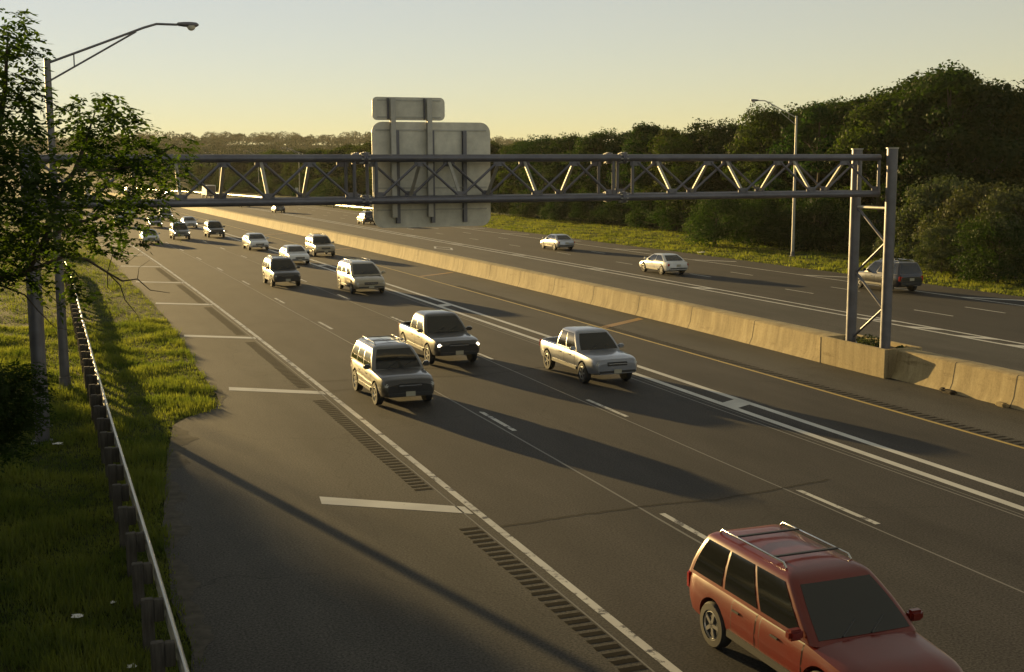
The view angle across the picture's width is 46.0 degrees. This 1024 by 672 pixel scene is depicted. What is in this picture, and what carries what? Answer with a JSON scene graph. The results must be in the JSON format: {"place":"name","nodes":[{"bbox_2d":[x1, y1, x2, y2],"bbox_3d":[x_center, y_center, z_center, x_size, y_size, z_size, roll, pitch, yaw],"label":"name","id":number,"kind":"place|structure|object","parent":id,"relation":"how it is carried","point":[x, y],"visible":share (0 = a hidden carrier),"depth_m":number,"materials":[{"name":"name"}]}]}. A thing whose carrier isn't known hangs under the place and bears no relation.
{"place":"outdoors","nodes":[
{"label":"outdoors","id":0,"kind":"place"},
{"bbox_2d":[0,358,70,477],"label":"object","id":1,"kind":"object","parent":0,"point":[22,404],"visible":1,"depth_m":23.28,"materials":[{"name":"green plant"}]},
{"bbox_2d":[169,221,190,239],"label":"suv","id":2,"kind":"object","parent":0,"point":[182,228],"visible":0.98,"depth_m":132.83,"materials":[{"name":"grey paint"}]},
{"bbox_2d":[262,255,300,286],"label":"suv","id":3,"kind":"object","parent":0,"point":[283,268],"visible":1,"depth_m":79.34,"materials":[{"name":"grey paint"}]},
{"bbox_2d":[305,233,334,255],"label":"suv","id":4,"kind":"object","parent":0,"point":[315,243],"visible":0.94,"depth_m":106.38,"materials":[{"name":"beige paint"}]},
{"bbox_2d":[0,152,667,671],"bbox_3d":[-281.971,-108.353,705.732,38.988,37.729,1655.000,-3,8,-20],"label":"shoulder","id":5,"kind":"object","parent":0,"point":[290,570],"visible":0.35,"depth_m":24.05},
{"bbox_2d":[164,382,225,660],"bbox_3d":[-7.193,3.820,28.052,1.766,0.001,32.173,-2,8,-14],"label":"edge grit","id":6,"kind":"object","parent":5,"relation":"on","point":[203,636],"visible":0.94,"depth_m":24.76,"materials":[{"name":"grey gravel"}]},
{"bbox_2d":[100,245,472,513],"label":"shoulder bars","id":7,"kind":"object","parent":5,"relation":"on","point":[383,504],"visible":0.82,"depth_m":27.82,"materials":[{"name":"white paint"}]},
{"bbox_2d":[155,268,1023,671],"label":"rumble strip","id":8,"kind":"object","parent":5,"relation":"on","point":[333,412],"visible":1,"depth_m":28.91,"materials":[{"name":"black concrete"}]},
{"bbox_2d":[337,258,385,293],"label":"minivan","id":9,"kind":"object","parent":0,"point":[353,274],"visible":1,"depth_m":74.66,"materials":[{"name":"beige paint"}]},
{"bbox_2d":[357,210,374,223],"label":"suv","id":10,"kind":"object","parent":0,"point":[363,217],"visible":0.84,"depth_m":165.61,"materials":[{"name":"grey paint"}]},
{"bbox_2d":[351,334,433,404],"bbox_3d":[-4.076,1.101,40.679,2.270,1.868,4.742,-3,8,-21],"label":"suv","id":11,"kind":"object","parent":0,"point":[383,367],"visible":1,"depth_m":39.81,"materials":[{"name":"grey paint"}]},
{"bbox_2d":[398,309,479,363],"bbox_3d":[-3.033,-0.082,49.117,2.300,1.872,5.692,-3,8,-21],"label":"pickup truck","id":12,"kind":"object","parent":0,"point":[431,334],"visible":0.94,"depth_m":47.89,"materials":[{"name":"grey paint"}]},
{"bbox_2d":[0,145,1023,671],"bbox_3d":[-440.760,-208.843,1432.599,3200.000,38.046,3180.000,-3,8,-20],"label":"ground","id":13,"kind":"structure","parent":0,"point":[146,311],"depth_m":53.09,"materials":[{"name":"green plant"}]},
{"bbox_2d":[0,8,203,330],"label":"locust tree","id":14,"kind":"object","parent":13,"relation":"on","point":[84,138],"visible":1,"depth_m":19.78,"materials":[{"name":"green plant"}]},
{"bbox_2d":[0,242,221,671],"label":"grass","id":15,"kind":"structure","parent":13,"relation":"on","point":[37,531],"depth_m":27.58,"materials":[{"name":"green plant"}]},
{"bbox_2d":[44,22,198,389],"bbox_3d":[-13.588,-4.617,42.633,5.400,12.816,0.604,-3,8,-20],"label":"street lamp","id":16,"kind":"object","parent":13,"relation":"on","point":[65,376],"visible":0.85,"depth_m":42.06,"materials":[{"name":"metal"}]},
{"bbox_2d":[63,261,189,671],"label":"guardrail","id":17,"kind":"object","parent":13,"relation":"on","point":[166,653],"visible":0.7,"depth_m":24.55,"materials":[{"name":"metal"}]},
{"bbox_2d":[188,164,207,189],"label":"broadleaf tree","id":18,"kind":"object","parent":13,"relation":"on","point":[198,168],"visible":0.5,"depth_m":459.27,"materials":[{"name":"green plant"}]},
{"bbox_2d":[225,173,252,191],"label":"shrub","id":19,"kind":"object","parent":13,"relation":"on","point":[232,183],"visible":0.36,"depth_m":398.44,"materials":[{"name":"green plant"}]},
{"bbox_2d":[125,187,372,209],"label":"guardrail","id":20,"kind":"object","parent":13,"relation":"on","point":[348,206],"visible":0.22,"depth_m":305.24,"materials":[{"name":"metal"}]},
{"bbox_2d":[236,176,267,192],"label":"shrub","id":21,"kind":"object","parent":13,"relation":"on","point":[248,186],"visible":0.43,"depth_m":388.13,"materials":[{"name":"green plant"}]},
{"bbox_2d":[252,151,283,183],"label":"broadleaf tree","id":22,"kind":"object","parent":13,"relation":"on","point":[265,169],"visible":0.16,"depth_m":374.41,"materials":[{"name":"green plant"}]},
{"bbox_2d":[255,175,287,193],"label":"shrub","id":23,"kind":"object","parent":13,"relation":"on","point":[273,180],"visible":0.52,"depth_m":359.08,"materials":[{"name":"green plant"}]},
{"bbox_2d":[4,130,557,181],"bbox_3d":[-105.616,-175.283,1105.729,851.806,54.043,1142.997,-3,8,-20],"label":"distant woods","id":24,"kind":"object","parent":13,"relation":"on","point":[214,143],"visible":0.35,"depth_m":1283.07,"materials":[{"name":"green plant"}]},
{"bbox_2d":[278,152,315,185],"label":"broadleaf tree","id":25,"kind":"object","parent":13,"relation":"on","point":[290,165],"visible":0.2,"depth_m":351.69,"materials":[{"name":"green plant"}]},
{"bbox_2d":[289,151,320,187],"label":"broadleaf tree","id":26,"kind":"object","parent":13,"relation":"on","point":[295,179],"visible":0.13,"depth_m":333.76,"materials":[{"name":"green plant"}]},
{"bbox_2d":[296,148,336,190],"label":"broadleaf tree","id":27,"kind":"object","parent":13,"relation":"on","point":[302,174],"visible":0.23,"depth_m":323.18,"materials":[{"name":"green plant"}]},
{"bbox_2d":[310,177,336,196],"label":"shrub","id":28,"kind":"object","parent":13,"relation":"on","point":[319,187],"visible":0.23,"depth_m":302.16,"materials":[{"name":"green plant"}]},
{"bbox_2d":[312,176,351,196],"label":"shrub","id":29,"kind":"object","parent":13,"relation":"on","point":[327,194],"visible":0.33,"depth_m":290.75,"materials":[{"name":"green plant"}]},
{"bbox_2d":[314,149,356,187],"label":"broadleaf tree","id":30,"kind":"object","parent":13,"relation":"on","point":[324,167],"visible":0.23,"depth_m":306.64,"materials":[{"name":"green plant"}]},
{"bbox_2d":[318,144,363,177],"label":"broadleaf tree","id":31,"kind":"object","parent":13,"relation":"on","point":[344,149],"visible":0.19,"depth_m":306.63,"materials":[{"name":"green plant"}]},
{"bbox_2d":[328,175,363,196],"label":"shrub","id":32,"kind":"object","parent":13,"relation":"on","point":[350,178],"visible":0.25,"depth_m":284.80,"materials":[{"name":"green plant"}]},
{"bbox_2d":[341,144,371,178],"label":"broadleaf tree","id":33,"kind":"object","parent":13,"relation":"on","point":[365,148],"visible":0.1,"depth_m":294.59,"materials":[{"name":"green plant"}]},
{"bbox_2d":[18,146,898,444],"bbox_3d":[-0.206,-1.988,39.876,29.616,8.385,2.670,-3,8,-20],"label":"sign gantry","id":34,"kind":"object","parent":13,"relation":"on","point":[856,158],"visible":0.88,"depth_m":39.62,"materials":[{"name":"metal"}]},
{"bbox_2d":[372,97,444,217],"bbox_3d":[-3.284,-5.780,39.063,2.429,3.842,0.288,-3,8,-20],"label":"exit tab sign","id":35,"kind":"object","parent":34,"relation":"attached to","point":[427,110],"visible":0.89,"depth_m":38.95,"materials":[{"name":"metal"}]},
{"bbox_2d":[371,122,490,227],"bbox_3d":[-2.582,-5.269,39.462,4.029,3.403,0.177,-3,8,-20],"label":"highway sign","id":36,"kind":"object","parent":34,"relation":"attached to","point":[460,138],"visible":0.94,"depth_m":39.53,"materials":[{"name":"metal"}]},
{"bbox_2d":[491,190,514,214],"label":"shrub","id":37,"kind":"object","parent":13,"relation":"on","point":[503,207],"visible":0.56,"depth_m":194.68,"materials":[{"name":"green plant"}]},
{"bbox_2d":[2,149,1023,671],"bbox_3d":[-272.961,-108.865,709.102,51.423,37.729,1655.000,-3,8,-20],"label":"carriageway","id":38,"kind":"structure","parent":13,"relation":"on","point":[628,567],"depth_m":31.70,"materials":[{"name":"grey asphalt"}]},
{"bbox_2d":[139,229,160,243],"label":"sedan car","id":39,"kind":"object","parent":38,"relation":"on","point":[148,237],"visible":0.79,"depth_m":124.88,"materials":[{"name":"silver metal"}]},
{"bbox_2d":[180,216,197,227],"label":"sedan car","id":40,"kind":"object","parent":38,"relation":"on","point":[189,220],"visible":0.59,"depth_m":158.46,"materials":[{"name":"silver metal"}]},
{"bbox_2d":[204,220,224,237],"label":"suv","id":41,"kind":"object","parent":38,"relation":"on","point":[213,227],"visible":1,"depth_m":136.54,"materials":[{"name":"grey paint"}]},
{"bbox_2d":[242,233,268,249],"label":"sedan car","id":42,"kind":"object","parent":38,"relation":"on","point":[249,240],"visible":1,"depth_m":114.91,"materials":[{"name":"white paint"}]},
{"bbox_2d":[279,244,309,263],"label":"sedan car","id":43,"kind":"object","parent":38,"relation":"on","point":[295,252],"visible":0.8,"depth_m":97.75,"materials":[{"name":"white paint"}]},
{"bbox_2d":[17,194,681,671],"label":"edge line","id":44,"kind":"object","parent":38,"relation":"on","point":[637,640],"visible":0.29,"depth_m":25.72,"materials":[{"name":"white paint"}]},
{"bbox_2d":[190,255,826,525],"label":"crack sealant","id":45,"kind":"object","parent":38,"relation":"on","point":[601,511],"visible":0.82,"depth_m":28.07,"materials":[{"name":"grey"}]},
{"bbox_2d":[165,226,879,538],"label":"lane dashes","id":46,"kind":"object","parent":38,"relation":"on","point":[701,535],"visible":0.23,"depth_m":28.04,"materials":[{"name":"white paint"}]},
{"bbox_2d":[93,221,1023,671],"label":"joint line","id":47,"kind":"object","parent":38,"relation":"on","point":[605,487],"visible":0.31,"depth_m":30.86,"materials":[{"name":"grey"}]},
{"bbox_2d":[139,208,1023,510],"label":"buffer line","id":48,"kind":"object","parent":38,"relation":"on","point":[737,404],"visible":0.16,"depth_m":36.29,"materials":[{"name":"white paint"}]},
{"bbox_2d":[174,211,1023,448],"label":"yellow line","id":49,"kind":"object","parent":38,"relation":"on","point":[726,363],"visible":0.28,"depth_m":45.12,"materials":[{"name":"paint"}]},
{"bbox_2d":[687,521,962,671],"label":"suv","id":50,"kind":"object","parent":38,"relation":"on","point":[779,598],"visible":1,"depth_m":17.64,"materials":[{"name":"red paint"}]},
{"bbox_2d":[496,141,541,213],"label":"broadleaf tree","id":51,"kind":"object","parent":13,"relation":"on","point":[508,181],"visible":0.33,"depth_m":202.02,"materials":[{"name":"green plant"}]},
{"bbox_2d":[495,141,542,190],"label":"broadleaf tree","id":52,"kind":"object","parent":13,"relation":"on","point":[501,168],"visible":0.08,"depth_m":218.71,"materials":[{"name":"green plant"}]},
{"bbox_2d":[509,189,547,218],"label":"shrub","id":53,"kind":"object","parent":13,"relation":"on","point":[527,206],"visible":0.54,"depth_m":182.96,"materials":[{"name":"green plant"}]},
{"bbox_2d":[38,152,1023,448],"bbox_3d":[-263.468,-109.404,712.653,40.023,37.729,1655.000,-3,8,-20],"label":"median shoulder","id":54,"kind":"object","parent":13,"relation":"on","point":[938,406],"visible":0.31,"depth_m":49.22},
{"bbox_2d":[266,233,641,327],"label":"yellow bars","id":55,"kind":"object","parent":54,"relation":"on","point":[620,323],"visible":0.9,"depth_m":60.61,"materials":[{"name":"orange paint"}]},
{"bbox_2d":[44,187,1023,410],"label":"median barrier","id":56,"kind":"object","parent":54,"relation":"on","point":[993,384],"visible":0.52,"depth_m":56.85,"materials":[{"name":"concrete"}]},
{"bbox_2d":[820,334,921,378],"bbox_3d":[13.542,0.729,45.731,1.670,1.060,3.940,-3,8,-20],"label":"concrete footing","id":57,"kind":"object","parent":54,"relation":"on","point":[840,351],"visible":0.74,"depth_m":45.08,"materials":[{"name":"beige concrete"}]},
{"bbox_2d":[856,334,879,346],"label":"weeds","id":58,"kind":"object","parent":57,"relation":"in","point":[871,342],"visible":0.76,"depth_m":45.40,"materials":[{"name":"green plant"}]},
{"bbox_2d":[40,151,1023,371],"bbox_3d":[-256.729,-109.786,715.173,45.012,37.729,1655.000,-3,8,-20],"label":"lane","id":59,"kind":"structure","parent":13,"relation":"on","point":[998,355],"depth_m":70.09,"materials":[{"name":"grey asphalt"}]},
{"bbox_2d":[498,134,576,204],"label":"broadleaf tree","id":60,"kind":"object","parent":13,"relation":"on","point":[527,149],"visible":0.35,"depth_m":187.95,"materials":[{"name":"green plant"}]},
{"bbox_2d":[58,148,1023,345],"bbox_3d":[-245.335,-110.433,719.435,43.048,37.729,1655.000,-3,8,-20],"label":"carriageway","id":61,"kind":"structure","parent":13,"relation":"on","point":[1007,324],"depth_m":79.65,"materials":[{"name":"grey asphalt"}]},
{"bbox_2d":[114,192,1023,347],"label":"markings","id":62,"kind":"object","parent":61,"relation":"on","point":[982,337],"visible":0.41,"depth_m":73.79,"materials":[{"name":"white paint"}]},
{"bbox_2d":[536,191,582,220],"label":"shrub","id":63,"kind":"object","parent":13,"relation":"on","point":[555,213],"visible":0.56,"depth_m":171.51,"materials":[{"name":"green plant"}]},
{"bbox_2d":[534,131,600,218],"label":"broadleaf tree","id":64,"kind":"object","parent":13,"relation":"on","point":[556,168],"visible":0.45,"depth_m":179.63,"materials":[{"name":"green plant"}]},
{"bbox_2d":[568,190,611,223],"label":"shrub","id":65,"kind":"object","parent":13,"relation":"on","point":[580,207],"visible":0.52,"depth_m":164.80,"materials":[{"name":"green plant"}]},
{"bbox_2d":[559,127,625,214],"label":"broadleaf tree","id":66,"kind":"object","parent":13,"relation":"on","point":[592,142],"visible":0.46,"depth_m":169.99,"materials":[{"name":"green plant"}]},
{"bbox_2d":[589,201,638,224],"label":"shrub","id":67,"kind":"object","parent":13,"relation":"on","point":[614,209],"visible":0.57,"depth_m":158.59,"materials":[{"name":"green plant"}]},
{"bbox_2d":[585,131,644,211],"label":"broadleaf tree","id":68,"kind":"object","parent":13,"relation":"on","point":[613,149],"visible":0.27,"depth_m":165.75,"materials":[{"name":"green plant"}]},
{"bbox_2d":[605,121,687,225],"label":"broadleaf tree","id":69,"kind":"object","parent":13,"relation":"on","point":[642,136],"visible":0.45,"depth_m":155.09,"materials":[{"name":"green plant"}]},
{"bbox_2d":[622,188,672,228],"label":"shrub","id":70,"kind":"object","parent":13,"relation":"on","point":[635,221],"visible":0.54,"depth_m":150.13,"materials":[{"name":"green plant"}]},
{"bbox_2d":[641,125,707,229],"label":"broadleaf tree","id":71,"kind":"object","parent":13,"relation":"on","point":[659,177],"visible":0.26,"depth_m":146.13,"materials":[{"name":"green plant"}]},
{"bbox_2d":[642,190,721,231],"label":"shrub","id":72,"kind":"object","parent":13,"relation":"on","point":[663,214],"visible":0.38,"depth_m":142.76,"materials":[{"name":"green plant"}]},
{"bbox_2d":[341,208,1023,296],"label":"grass","id":73,"kind":"structure","parent":13,"relation":"on","point":[799,263],"depth_m":114.39,"materials":[{"name":"green plant"}]},
{"bbox_2d":[751,99,796,256],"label":"street lamp","id":74,"kind":"object","parent":73,"relation":"on","point":[793,210],"visible":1,"depth_m":102.98,"materials":[{"name":"metal"}]},
{"bbox_2d":[643,117,750,216],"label":"broadleaf tree","id":75,"kind":"object","parent":13,"relation":"on","point":[704,132],"visible":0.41,"depth_m":141.34,"materials":[{"name":"green plant"}]},
{"bbox_2d":[679,199,769,246],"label":"shrub","id":76,"kind":"object","parent":13,"relation":"on","point":[716,230],"visible":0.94,"depth_m":115.42,"materials":[{"name":"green plant"}]},
{"bbox_2d":[687,122,787,204],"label":"broadleaf tree","id":77,"kind":"object","parent":13,"relation":"on","point":[719,147],"visible":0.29,"depth_m":138.30,"materials":[{"name":"green plant"}]},
{"bbox_2d":[720,102,817,238],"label":"broadleaf tree","id":78,"kind":"object","parent":13,"relation":"on","point":[766,121],"visible":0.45,"depth_m":127.59,"materials":[{"name":"green plant"}]},
{"bbox_2d":[747,206,833,246],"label":"shrub","id":79,"kind":"object","parent":13,"relation":"on","point":[780,226],"visible":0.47,"depth_m":112.65,"materials":[{"name":"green plant"}]},
{"bbox_2d":[741,102,849,201],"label":"broadleaf tree","id":80,"kind":"object","parent":13,"relation":"on","point":[797,112],"visible":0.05,"depth_m":134.51,"materials":[{"name":"green plant"}]},
{"bbox_2d":[753,101,874,232],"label":"broadleaf tree","id":81,"kind":"object","parent":13,"relation":"on","point":[817,112],"visible":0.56,"depth_m":116.74,"materials":[{"name":"green plant"}]},
{"bbox_2d":[779,197,862,252],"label":"shrub","id":82,"kind":"object","parent":13,"relation":"on","point":[809,229],"visible":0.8,"depth_m":108.50,"materials":[{"name":"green plant"}]},
{"bbox_2d":[804,209,876,253],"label":"shrub","id":83,"kind":"object","parent":13,"relation":"on","point":[844,216],"visible":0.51,"depth_m":106.33,"materials":[{"name":"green plant"}]},
{"bbox_2d":[798,94,886,240],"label":"broadleaf tree","id":84,"kind":"object","parent":13,"relation":"on","point":[846,106],"visible":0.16,"depth_m":119.45,"materials":[{"name":"green plant"}]},
{"bbox_2d":[824,90,924,224],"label":"broadleaf tree","id":85,"kind":"object","parent":13,"relation":"on","point":[852,133],"visible":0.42,"depth_m":108.96,"materials":[{"name":"green plant"}]},
{"bbox_2d":[826,86,941,212],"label":"broadleaf tree","id":86,"kind":"object","parent":13,"relation":"on","point":[875,95],"depth_m":130.24,"materials":[{"name":"green plant"}]},
{"bbox_2d":[872,214,927,262],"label":"shrub","id":87,"kind":"object","parent":13,"relation":"on","point":[899,235],"visible":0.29,"depth_m":94.23,"materials":[{"name":"green plant"}]},
{"bbox_2d":[821,74,985,238],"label":"broadleaf tree","id":88,"kind":"object","parent":13,"relation":"on","point":[895,89],"visible":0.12,"depth_m":111.71,"materials":[{"name":"green plant"}]},
{"bbox_2d":[894,170,981,261],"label":"shrub","id":89,"kind":"object","parent":13,"relation":"on","point":[928,200],"visible":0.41,"depth_m":91.56,"materials":[{"name":"green plant"}]},
{"bbox_2d":[858,59,1023,211],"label":"broadleaf tree","id":90,"kind":"object","parent":13,"relation":"on","point":[950,79],"visible":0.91,"depth_m":103.56,"materials":[{"name":"green plant"}]},
{"bbox_2d":[909,221,973,273],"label":"shrub","id":91,"kind":"object","parent":13,"relation":"on","point":[926,257],"visible":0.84,"depth_m":84.69,"materials":[{"name":"green plant"}]},
{"bbox_2d":[894,71,1011,179],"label":"broadleaf tree","id":92,"kind":"object","parent":13,"relation":"on","point":[912,78],"visible":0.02,"depth_m":122.16,"materials":[{"name":"green plant"}]},
{"bbox_2d":[929,212,977,272],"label":"shrub","id":93,"kind":"object","parent":13,"relation":"on","point":[946,223],"visible":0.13,"depth_m":86.71,"materials":[{"name":"green plant"}]},
{"bbox_2d":[911,179,1023,275],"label":"shrub","id":94,"kind":"object","parent":13,"relation":"on","point":[966,203],"visible":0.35,"depth_m":85.73,"materials":[{"name":"green plant"}]},
{"bbox_2d":[923,74,1023,197],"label":"broadleaf tree","id":95,"kind":"object","parent":13,"relation":"on","point":[1019,130],"visible":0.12,"depth_m":109.59,"materials":[{"name":"green plant"}]},
{"bbox_2d":[944,209,1023,283],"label":"shrub","id":96,"kind":"object","parent":13,"relation":"on","point":[984,267],"visible":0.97,"depth_m":78.61,"materials":[{"name":"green plant"}]},
{"bbox_2d":[959,181,1023,279],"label":"shrub","id":97,"kind":"object","parent":13,"relation":"on","point":[1016,196],"visible":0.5,"depth_m":80.38,"materials":[{"name":"green plant"}]},
{"bbox_2d":[980,87,1023,214],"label":"broadleaf tree","id":98,"kind":"object","parent":13,"relation":"on","point":[1005,164],"visible":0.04,"depth_m":118.58,"materials":[{"name":"green plant"}]},
{"bbox_2d":[0,0,1023,144],"label":"sky","id":99,"kind":"structure","parent":0,"point":[516,68],"materials":[{"name":"yellow"}]},
{"bbox_2d":[70,152,1023,305],"bbox_3d":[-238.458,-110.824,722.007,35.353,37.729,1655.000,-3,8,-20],"label":"shoulder","id":100,"kind":"object","parent":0,"point":[952,291],"visible":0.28,"depth_m":94.06},
{"bbox_2d":[540,234,574,249],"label":"sedan car","id":101,"kind":"object","parent":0,"point":[555,241],"visible":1,"depth_m":112.45,"materials":[{"name":"silver metal"}]},
{"bbox_2d":[539,326,636,382],"bbox_3d":[2.762,0.560,44.727,2.162,1.760,5.350,-3,8,-21],"label":"pickup truck","id":102,"kind":"object","parent":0,"point":[586,351],"visible":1,"depth_m":43.69,"materials":[{"name":"silver paint"}]},
{"bbox_2d":[639,253,687,274],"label":"sedan car","id":103,"kind":"object","parent":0,"point":[662,263],"visible":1,"depth_m":86.45,"materials":[{"name":"white paint"}]},
{"bbox_2d":[725,198,797,245],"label":"shrub","id":104,"kind":"object","parent":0,"point":[768,205],"visible":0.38,"depth_m":117.98,"materials":[{"name":"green plant"}]},
{"bbox_2d":[859,220,900,258],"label":"shrub","id":105,"kind":"object","parent":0,"point":[866,246],"visible":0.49,"depth_m":101.04,"materials":[{"name":"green plant"}]},
{"bbox_2d":[858,258,922,290],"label":"suv","id":106,"kind":"object","parent":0,"point":[908,275],"visible":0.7,"depth_m":73.05,"materials":[{"name":"grey paint"}]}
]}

